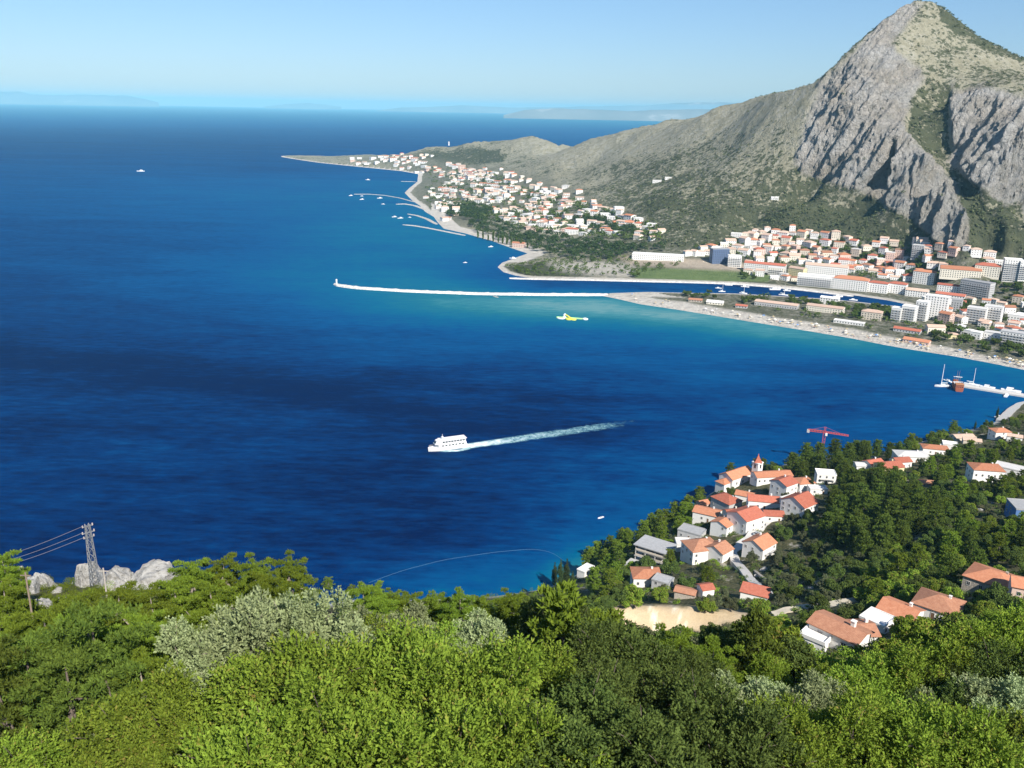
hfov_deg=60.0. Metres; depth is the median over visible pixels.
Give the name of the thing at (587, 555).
pine tree
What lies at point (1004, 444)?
broadleaf tree
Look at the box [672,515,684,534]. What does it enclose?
pine tree
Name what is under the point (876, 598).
broadleaf tree
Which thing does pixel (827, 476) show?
house
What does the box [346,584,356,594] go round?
pine tree
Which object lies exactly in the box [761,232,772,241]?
house
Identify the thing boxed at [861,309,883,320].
villa
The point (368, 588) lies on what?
pine tree
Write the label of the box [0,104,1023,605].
sea
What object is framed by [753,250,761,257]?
house
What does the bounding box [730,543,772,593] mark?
lane
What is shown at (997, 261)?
house
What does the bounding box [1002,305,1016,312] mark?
house
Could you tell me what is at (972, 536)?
pine tree
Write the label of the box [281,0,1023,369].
mountain
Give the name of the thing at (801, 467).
pine tree
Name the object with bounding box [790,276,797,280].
house
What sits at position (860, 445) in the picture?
pine tree
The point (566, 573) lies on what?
cypress tree
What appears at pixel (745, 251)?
house
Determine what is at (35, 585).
boulder
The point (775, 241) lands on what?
house
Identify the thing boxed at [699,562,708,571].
oak tree
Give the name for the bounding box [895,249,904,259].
apartment house
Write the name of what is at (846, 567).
olive tree
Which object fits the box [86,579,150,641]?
pine tree
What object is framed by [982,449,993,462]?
pine tree
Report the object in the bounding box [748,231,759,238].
house
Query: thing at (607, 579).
pine tree
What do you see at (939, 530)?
broadleaf tree
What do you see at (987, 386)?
motor boat
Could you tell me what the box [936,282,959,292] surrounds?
building
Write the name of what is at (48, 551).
power wire
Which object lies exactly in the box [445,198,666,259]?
pine wood
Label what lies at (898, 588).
broadleaf tree
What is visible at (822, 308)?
beach house
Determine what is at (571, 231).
house
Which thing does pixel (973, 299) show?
house
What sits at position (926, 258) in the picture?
house
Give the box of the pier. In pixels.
[964,384,1023,397]
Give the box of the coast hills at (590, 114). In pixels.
[503,108,710,120]
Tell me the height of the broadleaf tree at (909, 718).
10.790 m
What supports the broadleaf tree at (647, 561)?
on the hillside
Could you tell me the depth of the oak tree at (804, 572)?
351.78 m
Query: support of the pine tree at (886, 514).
on the hillside
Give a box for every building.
[625,535,676,566]
[905,287,929,297]
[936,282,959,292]
[936,291,966,298]
[983,329,999,339]
[1007,312,1023,320]
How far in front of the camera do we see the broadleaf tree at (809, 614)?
175.33 m
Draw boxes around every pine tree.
[0,548,31,603]
[0,577,37,632]
[0,614,47,696]
[0,625,87,740]
[0,630,125,767]
[0,633,70,761]
[1,599,72,690]
[21,598,163,754]
[33,604,145,682]
[51,588,107,636]
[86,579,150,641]
[105,608,176,692]
[112,645,186,736]
[123,581,182,626]
[128,604,184,657]
[152,575,207,633]
[158,557,219,608]
[181,572,243,631]
[201,551,248,607]
[229,552,290,598]
[244,570,294,609]
[269,549,322,605]
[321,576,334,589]
[337,580,384,620]
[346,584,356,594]
[359,580,393,605]
[364,593,403,619]
[386,587,408,611]
[393,590,429,621]
[419,590,455,626]
[419,594,433,609]
[436,586,482,636]
[469,594,500,621]
[493,587,529,638]
[519,578,588,667]
[571,607,624,650]
[581,546,596,564]
[585,565,601,589]
[592,540,603,560]
[597,548,610,562]
[598,567,618,595]
[600,553,615,574]
[602,534,615,554]
[609,538,620,553]
[609,549,626,568]
[611,561,623,581]
[614,541,629,560]
[616,527,624,539]
[620,527,635,550]
[630,532,642,553]
[633,520,651,535]
[641,527,650,535]
[646,512,655,533]
[651,508,666,531]
[652,513,667,532]
[653,622,704,662]
[654,521,668,539]
[663,508,668,523]
[663,548,675,565]
[667,501,680,523]
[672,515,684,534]
[675,501,686,520]
[678,502,691,520]
[681,494,694,510]
[684,516,693,524]
[689,635,747,685]
[693,486,706,501]
[694,491,703,503]
[698,566,715,582]
[722,603,785,685]
[725,462,735,470]
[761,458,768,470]
[784,452,800,472]
[795,460,808,476]
[795,610,808,625]
[798,442,815,461]
[804,460,810,475]
[807,456,816,474]
[811,441,827,460]
[811,453,826,472]
[816,511,835,539]
[824,487,842,511]
[825,438,842,458]
[825,485,838,503]
[825,520,845,541]
[826,494,853,524]
[828,459,838,469]
[832,449,840,458]
[832,508,845,522]
[836,454,844,463]
[836,460,850,478]
[836,515,845,529]
[837,458,851,467]
[837,472,847,486]
[837,514,865,547]
[839,466,865,488]
[840,441,856,457]
[840,483,848,495]
[844,449,857,464]
[844,482,858,503]
[846,509,862,523]
[847,488,881,519]
[847,494,856,512]
[849,535,857,547]
[851,440,859,455]
[851,490,862,505]
[851,530,873,558]
[852,482,868,496]
[853,475,866,485]
[856,440,872,456]
[856,442,871,461]
[858,513,873,537]
[861,468,874,489]
[864,577,884,596]
[867,466,887,491]
[867,517,876,535]
[870,514,899,548]
[871,439,883,456]
[871,512,896,533]
[872,482,887,506]
[875,462,888,479]
[878,498,903,522]
[883,442,895,452]
[884,448,892,457]
[884,487,899,505]
[885,470,899,488]
[885,551,909,575]
[886,473,904,493]
[891,524,909,549]
[892,466,899,472]
[892,519,913,548]
[894,441,902,449]
[895,491,909,509]
[895,510,915,534]
[899,482,908,494]
[902,440,913,449]
[903,509,917,532]
[904,433,916,445]
[904,483,919,497]
[905,487,926,506]
[905,543,926,568]
[907,493,928,526]
[908,582,926,599]
[912,479,925,491]
[916,516,925,531]
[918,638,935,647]
[920,508,947,534]
[921,456,936,474]
[924,485,942,501]
[926,431,934,440]
[928,493,946,515]
[931,470,945,487]
[931,543,955,566]
[933,438,939,444]
[933,464,948,480]
[933,506,946,523]
[934,553,965,586]
[936,456,951,469]
[938,531,952,545]
[940,490,952,505]
[940,497,952,517]
[940,530,965,554]
[943,501,954,517]
[945,464,954,478]
[948,420,958,432]
[948,444,962,461]
[949,448,962,467]
[950,479,963,492]
[952,495,964,510]
[952,512,971,528]
[952,516,970,540]
[954,482,968,502]
[960,531,978,549]
[961,526,978,543]
[961,548,989,572]
[962,439,977,457]
[962,539,979,560]
[966,518,979,532]
[970,483,978,492]
[975,453,987,462]
[977,522,989,535]
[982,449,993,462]
[983,476,997,494]
[985,531,1008,561]
[987,448,1001,463]
[992,473,1009,493]
[997,523,1013,546]
[1001,518,1016,543]
[1002,447,1014,460]
[1005,485,1016,497]
[1008,436,1015,447]
[1010,521,1023,546]
[1011,439,1021,452]
[1014,511,1023,525]
[1015,469,1023,480]
[1015,533,1023,550]
[1018,475,1023,488]
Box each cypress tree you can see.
[551,562,557,585]
[556,560,564,582]
[563,558,570,582]
[570,571,575,582]
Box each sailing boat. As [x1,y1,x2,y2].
[935,364,950,386]
[964,369,979,385]
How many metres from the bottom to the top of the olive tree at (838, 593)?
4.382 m
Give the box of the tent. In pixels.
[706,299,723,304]
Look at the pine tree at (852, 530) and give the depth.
403.64 m
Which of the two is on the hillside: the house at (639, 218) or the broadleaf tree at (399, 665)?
the broadleaf tree at (399, 665)
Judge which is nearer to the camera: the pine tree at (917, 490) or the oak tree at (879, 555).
the oak tree at (879, 555)
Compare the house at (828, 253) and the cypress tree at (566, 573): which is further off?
the house at (828, 253)
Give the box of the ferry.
[428,434,468,451]
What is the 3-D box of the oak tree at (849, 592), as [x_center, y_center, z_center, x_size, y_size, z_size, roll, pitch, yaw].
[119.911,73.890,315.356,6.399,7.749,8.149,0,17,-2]
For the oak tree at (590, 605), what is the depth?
111.64 m
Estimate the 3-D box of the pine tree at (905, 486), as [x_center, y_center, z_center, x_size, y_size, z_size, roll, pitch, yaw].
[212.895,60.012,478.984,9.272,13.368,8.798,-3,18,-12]
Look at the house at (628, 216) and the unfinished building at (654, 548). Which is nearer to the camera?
the unfinished building at (654, 548)
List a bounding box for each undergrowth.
[2,567,215,627]
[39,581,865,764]
[451,581,598,613]
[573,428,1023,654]
[877,417,1023,552]
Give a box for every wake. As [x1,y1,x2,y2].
[444,448,468,451]
[462,426,597,448]
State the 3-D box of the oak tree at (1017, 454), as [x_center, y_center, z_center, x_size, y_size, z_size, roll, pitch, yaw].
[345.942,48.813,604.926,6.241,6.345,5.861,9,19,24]
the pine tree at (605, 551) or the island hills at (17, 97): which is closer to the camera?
the pine tree at (605, 551)
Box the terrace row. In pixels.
[744,260,786,272]
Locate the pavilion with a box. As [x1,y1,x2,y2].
[754,299,799,309]
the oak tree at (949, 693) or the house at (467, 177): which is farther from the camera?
the house at (467, 177)
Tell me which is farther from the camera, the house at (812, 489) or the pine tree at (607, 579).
the house at (812, 489)
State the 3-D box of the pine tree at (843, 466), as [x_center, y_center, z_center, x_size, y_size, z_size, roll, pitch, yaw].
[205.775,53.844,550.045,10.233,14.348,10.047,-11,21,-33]
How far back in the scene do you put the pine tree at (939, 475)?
514.43 m
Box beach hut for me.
[688,298,702,302]
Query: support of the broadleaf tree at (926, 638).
on the hillside
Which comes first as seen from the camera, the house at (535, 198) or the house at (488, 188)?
the house at (535, 198)
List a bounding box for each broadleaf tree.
[0,723,104,767]
[59,658,212,767]
[161,645,273,766]
[162,692,356,767]
[218,629,377,734]
[260,659,436,767]
[332,613,463,732]
[360,611,407,653]
[364,687,531,767]
[404,629,550,725]
[417,619,463,651]
[441,685,614,767]
[507,639,578,712]
[600,595,615,603]
[613,580,628,593]
[621,583,644,607]
[626,561,639,569]
[635,555,655,566]
[651,587,668,602]
[694,523,705,527]
[696,597,717,611]
[697,624,744,665]
[697,690,846,767]
[709,559,719,565]
[711,571,719,578]
[738,647,794,689]
[749,597,770,614]
[757,614,810,656]
[765,461,777,470]
[771,466,782,469]
[776,633,818,685]
[779,617,799,630]
[783,678,924,767]
[783,701,884,767]
[791,659,844,694]
[803,610,816,623]
[818,649,912,706]
[836,607,860,618]
[845,573,864,585]
[848,559,866,575]
[851,633,966,702]
[852,587,869,600]
[855,604,869,612]
[858,579,877,591]
[858,691,1006,767]
[859,689,915,713]
[860,567,879,581]
[865,593,881,605]
[871,545,887,555]
[873,636,905,658]
[875,569,887,579]
[875,698,1023,767]
[881,553,895,568]
[882,579,899,595]
[883,548,893,553]
[887,571,907,585]
[888,543,904,552]
[888,616,914,639]
[891,616,936,639]
[894,584,917,603]
[896,585,903,593]
[897,630,935,645]
[902,568,924,581]
[903,573,929,588]
[910,444,918,449]
[911,541,926,548]
[911,547,930,560]
[912,470,920,476]
[915,627,941,642]
[915,700,1023,763]
[917,534,933,549]
[917,561,938,570]
[919,568,927,575]
[920,627,998,680]
[924,565,939,579]
[926,578,947,591]
[928,529,946,534]
[933,605,1023,672]
[936,478,949,490]
[938,432,948,439]
[940,587,963,599]
[941,581,964,596]
[944,516,953,525]
[948,611,971,622]
[954,509,974,520]
[954,553,967,566]
[960,503,977,515]
[962,502,978,511]
[963,429,972,433]
[968,550,985,562]
[969,479,983,486]
[970,600,997,614]
[971,592,983,602]
[973,539,988,554]
[973,595,985,603]
[977,448,984,453]
[978,608,1001,619]
[980,593,1023,659]
[982,515,997,523]
[984,491,993,498]
[987,522,999,532]
[992,564,1009,572]
[993,445,1004,450]
[994,495,1006,505]
[999,442,1009,448]
[1007,478,1020,488]
[1013,598,1023,612]
[1014,488,1023,496]
[1017,414,1023,420]
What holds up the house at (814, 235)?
on the mountain
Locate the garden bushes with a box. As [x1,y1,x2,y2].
[425,165,1020,353]
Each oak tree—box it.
[493,672,634,767]
[497,593,525,622]
[499,621,543,656]
[504,593,558,647]
[553,614,644,684]
[554,650,697,732]
[569,599,596,632]
[574,689,712,767]
[585,601,606,613]
[587,593,595,600]
[594,602,608,609]
[606,601,615,607]
[608,627,690,699]
[612,587,630,606]
[619,619,652,679]
[620,569,630,581]
[638,665,726,739]
[648,629,672,643]
[660,558,680,575]
[662,671,816,767]
[668,624,694,645]
[675,577,695,587]
[679,646,736,700]
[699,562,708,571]
[700,621,713,630]
[726,486,735,494]
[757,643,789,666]
[772,579,788,595]
[774,524,793,539]
[778,552,800,572]
[785,586,803,598]
[793,519,807,531]
[794,563,815,584]
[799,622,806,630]
[802,509,818,518]
[802,554,818,566]
[803,513,817,524]
[806,590,830,609]
[810,541,824,554]
[817,605,833,613]
[818,555,833,569]
[822,578,848,596]
[826,549,846,560]
[826,563,847,581]
[829,540,842,547]
[833,555,853,566]
[840,580,857,597]
[849,601,876,609]
[867,557,890,571]
[868,551,883,560]
[892,548,909,553]
[899,469,907,476]
[901,677,974,713]
[907,473,919,479]
[908,656,964,699]
[915,436,922,441]
[918,467,929,476]
[925,531,943,543]
[927,543,941,557]
[931,526,950,531]
[933,452,943,459]
[934,612,992,639]
[952,508,959,518]
[957,614,977,620]
[960,654,1001,684]
[963,534,983,541]
[966,494,972,501]
[966,601,977,616]
[968,636,1023,686]
[971,492,987,506]
[977,521,991,532]
[980,710,1023,762]
[982,534,993,542]
[983,420,993,428]
[983,581,1013,610]
[997,491,1008,499]
[998,545,1019,559]
[1006,481,1018,490]
[1007,471,1015,478]
[1008,551,1023,567]
[1009,419,1020,428]
[1014,452,1023,457]
[1016,562,1023,575]
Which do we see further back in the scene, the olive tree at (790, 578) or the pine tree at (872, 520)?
the pine tree at (872, 520)
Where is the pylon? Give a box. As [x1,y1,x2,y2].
[82,523,100,585]
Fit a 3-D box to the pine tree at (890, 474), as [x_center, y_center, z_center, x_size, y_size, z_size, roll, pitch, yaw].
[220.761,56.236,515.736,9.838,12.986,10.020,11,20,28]
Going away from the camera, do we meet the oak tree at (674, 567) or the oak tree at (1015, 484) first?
the oak tree at (674, 567)
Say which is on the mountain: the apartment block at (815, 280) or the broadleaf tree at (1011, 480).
the apartment block at (815, 280)
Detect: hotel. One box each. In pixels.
[890,306,902,321]
[901,304,918,322]
[916,299,930,321]
[925,293,950,318]
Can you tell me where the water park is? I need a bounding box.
[557,314,587,319]
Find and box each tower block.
[1000,257,1023,281]
[1017,261,1023,281]
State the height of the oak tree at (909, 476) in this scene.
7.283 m
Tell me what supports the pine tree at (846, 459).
on the hillside
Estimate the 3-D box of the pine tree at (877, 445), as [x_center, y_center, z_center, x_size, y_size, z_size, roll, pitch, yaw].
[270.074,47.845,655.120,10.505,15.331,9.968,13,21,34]
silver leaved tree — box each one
[153,614,250,709]
[163,583,286,703]
[246,585,376,666]
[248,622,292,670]
[320,602,394,657]
[376,600,429,632]
[411,617,450,647]
[446,606,511,660]
[710,668,756,717]
[742,675,803,709]
[763,667,857,721]
[908,684,943,710]
[941,670,1023,716]
[968,671,1023,717]
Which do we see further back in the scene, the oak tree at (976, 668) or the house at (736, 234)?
the house at (736, 234)
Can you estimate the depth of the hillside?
387.32 m
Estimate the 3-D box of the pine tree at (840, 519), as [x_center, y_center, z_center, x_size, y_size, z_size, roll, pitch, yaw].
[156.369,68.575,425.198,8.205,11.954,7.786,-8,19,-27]
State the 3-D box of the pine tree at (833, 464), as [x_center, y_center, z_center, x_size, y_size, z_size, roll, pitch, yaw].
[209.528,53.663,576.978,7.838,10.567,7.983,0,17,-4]
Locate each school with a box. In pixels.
[939,265,981,279]
[975,262,1001,279]
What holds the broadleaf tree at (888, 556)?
on the hillside
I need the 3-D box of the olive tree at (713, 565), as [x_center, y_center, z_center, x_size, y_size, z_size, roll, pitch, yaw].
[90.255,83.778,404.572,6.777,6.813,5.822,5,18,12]
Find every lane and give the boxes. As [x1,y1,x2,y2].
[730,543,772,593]
[735,521,770,544]
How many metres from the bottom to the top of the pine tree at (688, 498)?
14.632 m
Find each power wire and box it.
[5,538,81,565]
[16,527,80,552]
[17,533,81,557]
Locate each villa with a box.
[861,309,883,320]
[924,324,945,333]
[938,310,954,323]
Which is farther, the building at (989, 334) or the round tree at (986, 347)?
the building at (989, 334)
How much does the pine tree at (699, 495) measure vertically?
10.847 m
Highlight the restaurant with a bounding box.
[903,336,930,345]
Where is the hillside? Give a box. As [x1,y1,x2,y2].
[2,404,1023,766]
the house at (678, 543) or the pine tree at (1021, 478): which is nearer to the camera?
the house at (678, 543)
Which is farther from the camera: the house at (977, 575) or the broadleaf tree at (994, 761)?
the house at (977, 575)
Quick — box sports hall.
[632,252,684,261]
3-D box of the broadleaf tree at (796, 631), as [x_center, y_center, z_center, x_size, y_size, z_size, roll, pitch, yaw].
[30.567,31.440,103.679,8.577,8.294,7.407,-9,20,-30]
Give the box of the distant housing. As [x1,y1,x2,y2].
[380,153,1023,339]
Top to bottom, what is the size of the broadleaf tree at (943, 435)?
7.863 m
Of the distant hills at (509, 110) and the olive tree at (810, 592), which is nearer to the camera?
the olive tree at (810, 592)
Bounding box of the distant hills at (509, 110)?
[378,102,735,113]
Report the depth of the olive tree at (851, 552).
386.26 m
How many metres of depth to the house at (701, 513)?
491.73 m
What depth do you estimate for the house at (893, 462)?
571.77 m
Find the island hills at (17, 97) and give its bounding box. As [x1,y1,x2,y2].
[0,91,158,106]
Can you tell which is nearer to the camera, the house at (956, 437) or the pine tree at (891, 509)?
the pine tree at (891, 509)
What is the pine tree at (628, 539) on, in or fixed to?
on the hillside
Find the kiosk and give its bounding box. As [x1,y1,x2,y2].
[948,332,958,338]
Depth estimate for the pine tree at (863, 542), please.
381.57 m
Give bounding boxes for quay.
[509,277,853,296]
[996,401,1023,421]
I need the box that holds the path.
[770,597,857,615]
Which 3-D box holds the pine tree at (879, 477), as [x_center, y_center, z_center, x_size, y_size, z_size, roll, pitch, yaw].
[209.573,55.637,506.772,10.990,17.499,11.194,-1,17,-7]
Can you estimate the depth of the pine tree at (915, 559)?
347.44 m
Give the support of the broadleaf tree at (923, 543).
on the hillside
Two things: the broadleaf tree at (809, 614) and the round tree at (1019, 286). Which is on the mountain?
the round tree at (1019, 286)
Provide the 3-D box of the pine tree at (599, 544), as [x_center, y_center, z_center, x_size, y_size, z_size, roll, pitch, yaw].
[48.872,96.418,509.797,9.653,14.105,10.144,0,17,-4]
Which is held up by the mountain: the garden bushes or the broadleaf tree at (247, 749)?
the garden bushes
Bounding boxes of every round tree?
[931,330,940,335]
[933,319,943,323]
[940,331,952,340]
[946,327,956,331]
[947,324,957,327]
[956,325,968,330]
[957,335,965,340]
[976,326,985,330]
[977,340,989,344]
[980,345,990,351]
[991,338,1001,344]
[999,288,1008,292]
[1007,343,1019,348]
[1013,284,1022,289]
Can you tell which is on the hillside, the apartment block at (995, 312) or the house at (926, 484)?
the house at (926, 484)
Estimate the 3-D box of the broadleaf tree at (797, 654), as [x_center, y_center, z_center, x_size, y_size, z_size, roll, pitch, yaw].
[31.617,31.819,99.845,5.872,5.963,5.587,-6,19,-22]
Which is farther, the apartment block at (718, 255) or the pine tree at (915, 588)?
the apartment block at (718, 255)
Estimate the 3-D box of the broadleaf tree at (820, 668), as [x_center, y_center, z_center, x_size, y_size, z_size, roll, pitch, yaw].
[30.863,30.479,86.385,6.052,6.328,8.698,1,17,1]
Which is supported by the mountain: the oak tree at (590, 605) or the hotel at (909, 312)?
the hotel at (909, 312)
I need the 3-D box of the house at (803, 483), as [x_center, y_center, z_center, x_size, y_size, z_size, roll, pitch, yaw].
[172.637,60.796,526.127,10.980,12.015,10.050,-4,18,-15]
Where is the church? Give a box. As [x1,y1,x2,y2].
[715,454,763,492]
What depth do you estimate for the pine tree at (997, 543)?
350.93 m
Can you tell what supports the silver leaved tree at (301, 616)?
on the hillside
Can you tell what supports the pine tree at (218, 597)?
on the hillside
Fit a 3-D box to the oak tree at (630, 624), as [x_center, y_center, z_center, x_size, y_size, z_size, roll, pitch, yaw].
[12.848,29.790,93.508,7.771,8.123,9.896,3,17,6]
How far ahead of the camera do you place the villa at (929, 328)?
1051.06 m
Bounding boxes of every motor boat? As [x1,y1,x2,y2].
[980,384,995,388]
[1001,387,1020,392]
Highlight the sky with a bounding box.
[0,0,1023,109]
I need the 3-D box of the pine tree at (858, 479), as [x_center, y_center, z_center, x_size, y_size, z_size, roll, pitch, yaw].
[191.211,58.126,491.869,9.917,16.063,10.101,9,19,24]
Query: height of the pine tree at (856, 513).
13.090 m
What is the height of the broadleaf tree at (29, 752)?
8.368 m
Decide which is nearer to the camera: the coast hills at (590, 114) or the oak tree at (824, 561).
the oak tree at (824, 561)
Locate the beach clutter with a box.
[634,295,1023,366]
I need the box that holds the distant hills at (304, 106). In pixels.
[265,103,340,109]
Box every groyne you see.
[371,194,413,201]
[403,224,464,235]
[405,204,433,214]
[408,214,436,223]
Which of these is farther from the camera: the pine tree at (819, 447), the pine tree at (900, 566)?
the pine tree at (819, 447)
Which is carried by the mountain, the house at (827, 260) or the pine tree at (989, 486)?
the house at (827, 260)
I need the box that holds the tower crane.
[807,427,847,445]
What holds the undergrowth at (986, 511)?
on the hillside
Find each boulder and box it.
[25,576,39,594]
[33,572,55,587]
[35,598,52,608]
[52,586,63,593]
[75,561,102,587]
[99,565,133,590]
[125,559,177,589]
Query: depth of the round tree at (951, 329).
1048.30 m
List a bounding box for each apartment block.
[709,247,729,263]
[727,254,741,267]
[797,272,834,287]
[832,275,869,291]
[951,298,963,310]
[959,278,995,298]
[966,305,988,323]
[985,304,1004,321]
[998,328,1023,344]
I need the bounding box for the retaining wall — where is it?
[753,570,767,580]
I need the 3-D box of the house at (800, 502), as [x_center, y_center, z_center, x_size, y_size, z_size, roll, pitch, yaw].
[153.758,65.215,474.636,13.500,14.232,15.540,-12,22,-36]
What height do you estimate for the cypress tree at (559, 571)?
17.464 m
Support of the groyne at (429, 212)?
in the sea
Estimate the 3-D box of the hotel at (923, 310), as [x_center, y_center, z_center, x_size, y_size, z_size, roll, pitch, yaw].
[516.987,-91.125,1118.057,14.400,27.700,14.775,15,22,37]
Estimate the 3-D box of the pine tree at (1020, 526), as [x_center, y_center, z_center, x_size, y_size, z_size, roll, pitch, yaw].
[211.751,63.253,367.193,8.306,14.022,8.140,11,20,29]
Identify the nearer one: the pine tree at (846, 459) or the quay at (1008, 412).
the pine tree at (846, 459)
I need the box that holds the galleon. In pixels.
[952,370,964,391]
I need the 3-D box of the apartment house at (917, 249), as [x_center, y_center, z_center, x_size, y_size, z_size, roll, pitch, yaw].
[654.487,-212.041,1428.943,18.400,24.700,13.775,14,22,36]
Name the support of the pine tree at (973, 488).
on the hillside
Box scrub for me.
[358,0,1023,257]
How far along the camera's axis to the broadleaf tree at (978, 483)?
509.72 m
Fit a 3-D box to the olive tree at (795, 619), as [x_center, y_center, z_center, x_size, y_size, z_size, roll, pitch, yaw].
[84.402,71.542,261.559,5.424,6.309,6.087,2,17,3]
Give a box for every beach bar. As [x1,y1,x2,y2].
[735,304,747,308]
[893,326,921,334]
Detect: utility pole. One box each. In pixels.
[20,572,32,618]
[98,568,108,591]
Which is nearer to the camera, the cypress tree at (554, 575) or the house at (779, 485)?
the cypress tree at (554, 575)
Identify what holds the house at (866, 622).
on the hillside
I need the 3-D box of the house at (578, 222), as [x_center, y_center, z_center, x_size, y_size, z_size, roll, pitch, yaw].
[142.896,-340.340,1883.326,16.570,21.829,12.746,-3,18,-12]
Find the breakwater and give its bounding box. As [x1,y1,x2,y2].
[333,283,607,295]
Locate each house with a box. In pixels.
[388,157,396,161]
[439,216,448,220]
[441,188,449,191]
[441,206,448,211]
[452,206,459,211]
[465,175,475,179]
[470,183,477,186]
[474,198,484,203]
[484,187,493,191]
[503,193,510,198]
[507,189,517,192]
[508,180,517,183]
[512,241,525,247]
[520,213,531,216]
[524,226,535,229]
[530,219,539,224]
[531,197,539,200]
[537,221,546,226]
[562,214,573,218]
[565,227,578,234]
[575,189,582,193]
[575,196,583,200]
[575,219,583,226]
[577,563,594,577]
[587,219,597,224]
[590,204,601,208]
[590,210,598,215]
[597,206,608,210]
[600,212,610,215]
[607,216,615,219]
[613,206,623,214]
[624,213,635,219]
[630,566,660,587]
[633,217,643,222]
[651,572,674,587]
[673,584,697,598]
[675,537,690,551]
[677,523,706,538]
[680,537,713,564]
[692,504,722,524]
[696,499,709,505]
[697,582,715,597]
[704,539,734,562]
[705,243,717,248]
[710,492,742,509]
[710,514,732,536]
[720,242,728,246]
[722,506,736,514]
[724,238,736,245]
[727,247,736,253]
[727,505,766,534]
[731,232,741,237]
[731,243,743,249]
[734,489,754,501]
[737,248,750,256]
[739,236,750,244]
[739,581,771,599]
[741,532,777,560]
[743,268,753,274]
[746,493,779,508]
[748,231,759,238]
[750,238,757,244]
[750,469,793,485]
[753,247,765,255]
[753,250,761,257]
[754,256,764,261]
[755,268,764,276]
[757,230,766,236]
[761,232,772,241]
[761,509,784,521]
[764,245,773,253]
[766,257,773,262]
[767,251,777,256]
[768,266,784,274]
[769,275,779,279]
[769,475,798,495]
[771,228,780,233]
[772,239,779,244]
[774,245,780,251]
[777,230,788,237]
[778,255,790,262]
[779,251,789,255]
[780,235,791,244]
[780,244,790,250]
[780,274,789,280]
[780,491,819,517]
[788,265,806,276]
[789,231,796,235]
[789,253,800,261]
[790,244,800,251]
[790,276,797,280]
[795,476,815,491]
[796,238,804,244]
[797,229,808,238]
[797,258,806,263]
[799,248,809,255]
[800,624,831,655]
[803,240,816,247]
[805,262,848,275]
[806,303,844,313]
[806,609,874,652]
[807,253,816,259]
[807,484,827,494]
[810,231,819,238]
[811,245,821,250]
[812,257,821,262]
[814,468,836,483]
[819,231,830,238]
[819,238,831,246]
[820,295,839,304]
[821,250,832,256]
[822,257,834,263]
[830,254,838,260]
[831,230,840,240]
[833,241,844,250]
[837,252,850,258]
[838,257,849,264]
[847,617,881,642]
[849,238,859,245]
[850,248,861,256]
[853,461,869,468]
[859,606,895,633]
[861,244,871,250]
[861,263,873,267]
[861,457,882,470]
[867,253,877,259]
[867,280,889,293]
[872,240,880,246]
[872,459,905,470]
[874,257,884,264]
[875,596,925,620]
[878,246,888,254]
[882,266,896,273]
[885,251,895,260]
[888,281,907,294]
[889,239,898,246]
[889,455,912,467]
[891,449,930,462]
[894,260,906,268]
[894,269,904,276]
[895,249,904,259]
[902,274,912,280]
[905,263,916,270]
[910,244,924,259]
[911,587,966,620]
[912,269,936,284]
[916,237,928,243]
[918,479,933,487]
[919,443,948,454]
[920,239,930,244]
[922,254,933,262]
[924,247,933,253]
[926,261,938,268]
[934,242,945,250]
[937,250,947,258]
[938,262,947,269]
[942,440,957,449]
[947,246,960,256]
[950,432,975,441]
[959,309,966,314]
[961,562,1013,593]
[962,437,982,443]
[965,462,1005,481]
[966,296,976,303]
[970,247,982,257]
[981,256,994,262]
[982,298,991,303]
[983,250,996,257]
[987,427,1012,439]
[993,322,1004,326]
[994,259,1002,269]
[995,460,1023,475]
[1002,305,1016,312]
[1004,325,1020,328]
[1004,498,1023,517]
[1006,433,1022,440]
[1007,574,1023,598]
[1008,320,1020,326]
[1011,294,1023,303]
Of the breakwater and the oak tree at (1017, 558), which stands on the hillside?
the oak tree at (1017, 558)
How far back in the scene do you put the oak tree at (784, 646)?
99.73 m
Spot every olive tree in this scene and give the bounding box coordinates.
[640,625,664,636]
[669,534,676,541]
[691,637,697,644]
[704,560,716,571]
[707,595,723,611]
[716,588,728,596]
[721,596,739,611]
[743,597,751,609]
[746,550,758,561]
[762,575,776,586]
[770,565,778,573]
[772,549,784,557]
[773,555,781,564]
[776,592,786,600]
[782,520,793,528]
[784,514,791,520]
[784,581,797,586]
[785,574,797,582]
[790,513,800,520]
[790,551,801,561]
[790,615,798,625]
[796,531,807,538]
[802,542,812,553]
[802,590,813,596]
[819,574,833,581]
[819,587,834,600]
[820,544,831,554]
[833,553,843,560]
[833,577,844,582]
[833,590,841,598]
[839,548,848,555]
[841,565,850,574]
[845,548,855,557]
[854,551,864,559]
[916,458,924,463]
[984,443,992,448]
[993,514,1005,521]
[1009,426,1016,431]
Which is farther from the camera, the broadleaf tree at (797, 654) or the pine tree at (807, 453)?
the pine tree at (807, 453)
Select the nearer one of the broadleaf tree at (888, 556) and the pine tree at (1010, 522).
the broadleaf tree at (888, 556)
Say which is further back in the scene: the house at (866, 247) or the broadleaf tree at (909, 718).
the house at (866, 247)
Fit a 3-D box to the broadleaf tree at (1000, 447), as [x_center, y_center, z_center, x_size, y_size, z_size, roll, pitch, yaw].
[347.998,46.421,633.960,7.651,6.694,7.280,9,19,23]
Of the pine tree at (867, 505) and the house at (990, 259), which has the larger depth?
the house at (990, 259)

